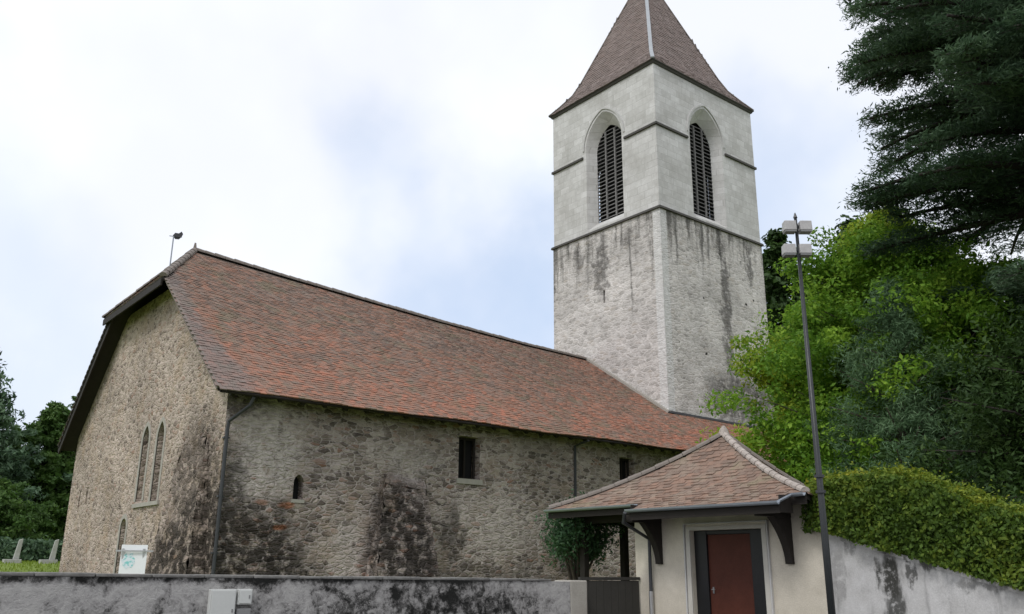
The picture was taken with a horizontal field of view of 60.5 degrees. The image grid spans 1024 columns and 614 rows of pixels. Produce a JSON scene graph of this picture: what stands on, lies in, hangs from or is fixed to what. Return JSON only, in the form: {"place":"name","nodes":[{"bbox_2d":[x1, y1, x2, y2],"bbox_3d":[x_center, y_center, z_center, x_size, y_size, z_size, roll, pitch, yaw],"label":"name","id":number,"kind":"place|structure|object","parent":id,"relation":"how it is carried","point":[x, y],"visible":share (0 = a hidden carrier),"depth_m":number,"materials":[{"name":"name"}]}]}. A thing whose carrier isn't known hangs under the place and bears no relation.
{"place":"outdoors","nodes":[
{"label":"outdoors","id":0,"kind":"place"},
{"bbox_2d":[0,560,59,571],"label":"churchyard lawn","id":1,"kind":"structure","parent":0,"point":[33,567],"depth_m":34.28,"materials":[{"name":"green plant"}]},
{"bbox_2d":[2,539,22,562],"bbox_3d":[-22.064,10.835,38.866,0.700,1.144,0.400,13,-21,-37],"label":"gravestone","id":2,"kind":"object","parent":1,"relation":"on","point":[16,559],"visible":0.78,"depth_m":38.86,"materials":[{"name":"grey stone"}]},
{"bbox_2d":[0,476,62,540],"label":"churchyard tree","id":3,"kind":"object","parent":1,"relation":"on","point":[18,515],"visible":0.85,"depth_m":49.22,"materials":[{"name":"green plant"}]},
{"bbox_2d":[0,535,62,561],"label":"dark hedge","id":4,"kind":"object","parent":1,"relation":"on","point":[36,550],"visible":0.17,"depth_m":43.83,"materials":[{"name":"green plant"}]},
{"bbox_2d":[0,351,72,530],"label":"conifer tree","id":5,"kind":"object","parent":1,"relation":"on","point":[10,463],"visible":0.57,"depth_m":53.35,"materials":[{"name":"green plant"}]},
{"bbox_2d":[38,539,58,563],"bbox_3d":[-20.791,11.031,39.490,0.700,1.144,0.400,13,-21,-37],"label":"gravestone","id":6,"kind":"object","parent":1,"relation":"on","point":[53,554],"visible":0.78,"depth_m":39.49,"materials":[{"name":"grey stone"}]},
{"bbox_2d":[115,545,152,573],"bbox_3d":[-6.521,4.479,15.088,0.602,0.763,0.119,7,-18,-21],"label":"information board","id":7,"kind":"object","parent":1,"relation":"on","point":[133,559],"visible":0.8,"depth_m":15.12,"materials":[{"name":"white plastic"}]},
{"bbox_2d":[0,0,1023,449],"label":"sky","id":8,"kind":"structure","parent":0,"point":[399,153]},
{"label":"terrace","id":9,"kind":"structure","parent":0,"visible":0},
{"bbox_2d":[4,400,75,540],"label":"churchyard tree","id":10,"kind":"object","parent":9,"relation":"on","point":[49,425],"visible":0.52,"depth_m":57.61,"materials":[{"name":"green plant"}]},
{"bbox_2d":[67,393,77,410],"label":"churchyard tree","id":11,"kind":"object","parent":9,"relation":"on","point":[73,398],"visible":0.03,"depth_m":70.36,"materials":[{"name":"green plant"}]},
{"bbox_2d":[58,0,784,580],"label":"church","id":12,"kind":"structure","parent":9,"relation":"on","point":[230,416],"depth_m":28.47,"materials":[{"name":"stone"}]},
{"bbox_2d":[113,514,127,572],"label":"lancet window","id":13,"kind":"structure","parent":12,"relation":"in","point":[124,516],"depth_m":26.15,"materials":[{"name":"beige stone"}]},
{"bbox_2d":[133,421,150,501],"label":"lancet window","id":14,"kind":"structure","parent":12,"relation":"in","point":[147,425],"depth_m":25.86,"materials":[{"name":"beige stone"}]},
{"bbox_2d":[148,417,165,501],"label":"lancet window","id":15,"kind":"structure","parent":12,"relation":"in","point":[162,420],"depth_m":24.85,"materials":[{"name":"beige stone"}]},
{"bbox_2d":[169,232,182,265],"bbox_3d":[-11.049,-1.806,28.734,0.409,1.455,0.097,6,-18,-18],"label":"weather vane","id":16,"kind":"object","parent":12,"relation":"attached to","point":[177,235],"visible":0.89,"depth_m":28.86,"materials":[{"name":"metal"}]},
{"bbox_2d":[291,477,304,502],"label":"slit window","id":17,"kind":"structure","parent":12,"relation":"in","point":[295,487],"depth_m":22.53,"materials":[{"name":"black glass"}]},
{"bbox_2d":[456,437,482,484],"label":"window","id":18,"kind":"structure","parent":12,"relation":"in","point":[466,463],"depth_m":26.23,"materials":[{"name":"black glass"}]},
{"bbox_2d":[597,159,601,222],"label":"belfry window","id":19,"kind":"structure","parent":12,"relation":"in","point":[599,162],"depth_m":45.82,"materials":[{"name":"wood"}]},
{"bbox_2d":[582,107,624,230],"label":"belfry window","id":20,"kind":"structure","parent":12,"relation":"in","point":[611,167],"depth_m":42.29,"materials":[{"name":"stone"}]},
{"bbox_2d":[618,458,628,480],"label":"window","id":21,"kind":"structure","parent":12,"relation":"in","point":[623,473],"depth_m":30.39,"materials":[{"name":"black glass"}]},
{"bbox_2d":[686,104,726,227],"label":"belfry window","id":22,"kind":"structure","parent":12,"relation":"in","point":[699,168],"depth_m":42.05,"materials":[{"name":"stone"}]},
{"bbox_2d":[706,159,713,220],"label":"belfry window","id":23,"kind":"structure","parent":12,"relation":"in","point":[709,178],"depth_m":45.35,"materials":[{"name":"wood"}]},
{"bbox_2d":[533,489,634,579],"bbox_3d":[1.200,4.594,17.358,2.096,1.968,2.067,13,-21,-37],"label":"shrub","id":24,"kind":"object","parent":9,"relation":"on","point":[567,533],"visible":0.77,"depth_m":16.94,"materials":[{"name":"green plant"}]},
{"bbox_2d":[761,228,829,426],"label":"background tree","id":25,"kind":"object","parent":9,"relation":"on","point":[774,281],"visible":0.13,"depth_m":59.19,"materials":[{"name":"green plant"}]},
{"bbox_2d":[771,214,862,405],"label":"background tree","id":26,"kind":"object","parent":9,"relation":"on","point":[782,299],"visible":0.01,"depth_m":58.85,"materials":[{"name":"green plant"}]},
{"bbox_2d":[695,204,1023,489],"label":"deciduous tree","id":27,"kind":"object","parent":9,"relation":"on","point":[780,372],"visible":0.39,"depth_m":24.75,"materials":[{"name":"green plant"}]},
{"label":"garden ground","id":28,"kind":"structure","parent":0,"visible":0},
{"bbox_2d":[802,274,1023,501],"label":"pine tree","id":29,"kind":"object","parent":28,"relation":"on","point":[905,419],"visible":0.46,"depth_m":22.22,"materials":[{"name":"green plant"}]},
{"bbox_2d":[818,297,1023,504],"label":"yew tree","id":30,"kind":"object","parent":28,"relation":"on","point":[986,405],"visible":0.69,"depth_m":19.37,"materials":[{"name":"green plant"}]},
{"bbox_2d":[828,0,1023,342],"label":"cedar tree","id":31,"kind":"object","parent":28,"relation":"on","point":[976,47],"visible":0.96,"depth_m":22.46,"materials":[{"name":"green plant"}]},
{"bbox_2d":[838,283,1023,490],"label":"deciduous tree","id":32,"kind":"object","parent":28,"relation":"on","point":[967,326],"visible":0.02,"depth_m":23.12,"materials":[{"name":"green plant"}]},
{"label":"ground","id":33,"kind":"structure","parent":0,"visible":0},
{"bbox_2d":[0,572,586,613],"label":"street wall","id":34,"kind":"structure","parent":33,"relation":"on","point":[61,593],"depth_m":11.21,"materials":[{"name":"grey concrete"}]},
{"bbox_2d":[207,589,236,613],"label":"meter cabinet","id":35,"kind":"object","parent":34,"relation":"attached to","point":[221,601],"visible":1,"depth_m":10.54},
{"bbox_2d":[235,608,250,613],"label":"connection box","id":36,"kind":"object","parent":34,"relation":"attached to","point":[242,610],"visible":1,"depth_m":10.69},
{"bbox_2d":[235,589,252,604],"bbox_3d":[-3.280,3.551,10.765,0.180,0.180,0.096,13,-21,-37],"label":"junction box","id":37,"kind":"object","parent":34,"relation":"attached to","point":[243,596],"visible":1,"depth_m":10.73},
{"bbox_2d":[578,577,639,613],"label":"dark gate","id":38,"kind":"structure","parent":34,"relation":"attached to","point":[612,597],"depth_m":14.96,"materials":[{"name":"black metal"}]},
{"bbox_2d":[543,426,827,613],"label":"entrance lodge","id":39,"kind":"structure","parent":33,"relation":"on","point":[715,521],"depth_m":14.50,"materials":[{"name":"beige paint"}]},
{"bbox_2d":[707,534,754,613],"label":"door","id":40,"kind":"structure","parent":39,"relation":"in","point":[730,564],"depth_m":14.18,"materials":[{"name":"red paint"}]},
{"bbox_2d":[781,213,835,613],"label":"street lamp","id":41,"kind":"object","parent":33,"relation":"on","point":[802,227],"visible":1,"depth_m":10.03,"materials":[{"name":"metal"}]},
{"bbox_2d":[828,532,1023,613],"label":"retaining wall","id":42,"kind":"structure","parent":33,"relation":"on","point":[868,580],"depth_m":11.90,"materials":[{"name":"grey concrete"}]},
{"bbox_2d":[799,449,1023,591],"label":"clipped hedge","id":43,"kind":"object","parent":42,"relation":"on","point":[934,521],"visible":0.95,"depth_m":11.79,"materials":[{"name":"green plant"}]}
]}

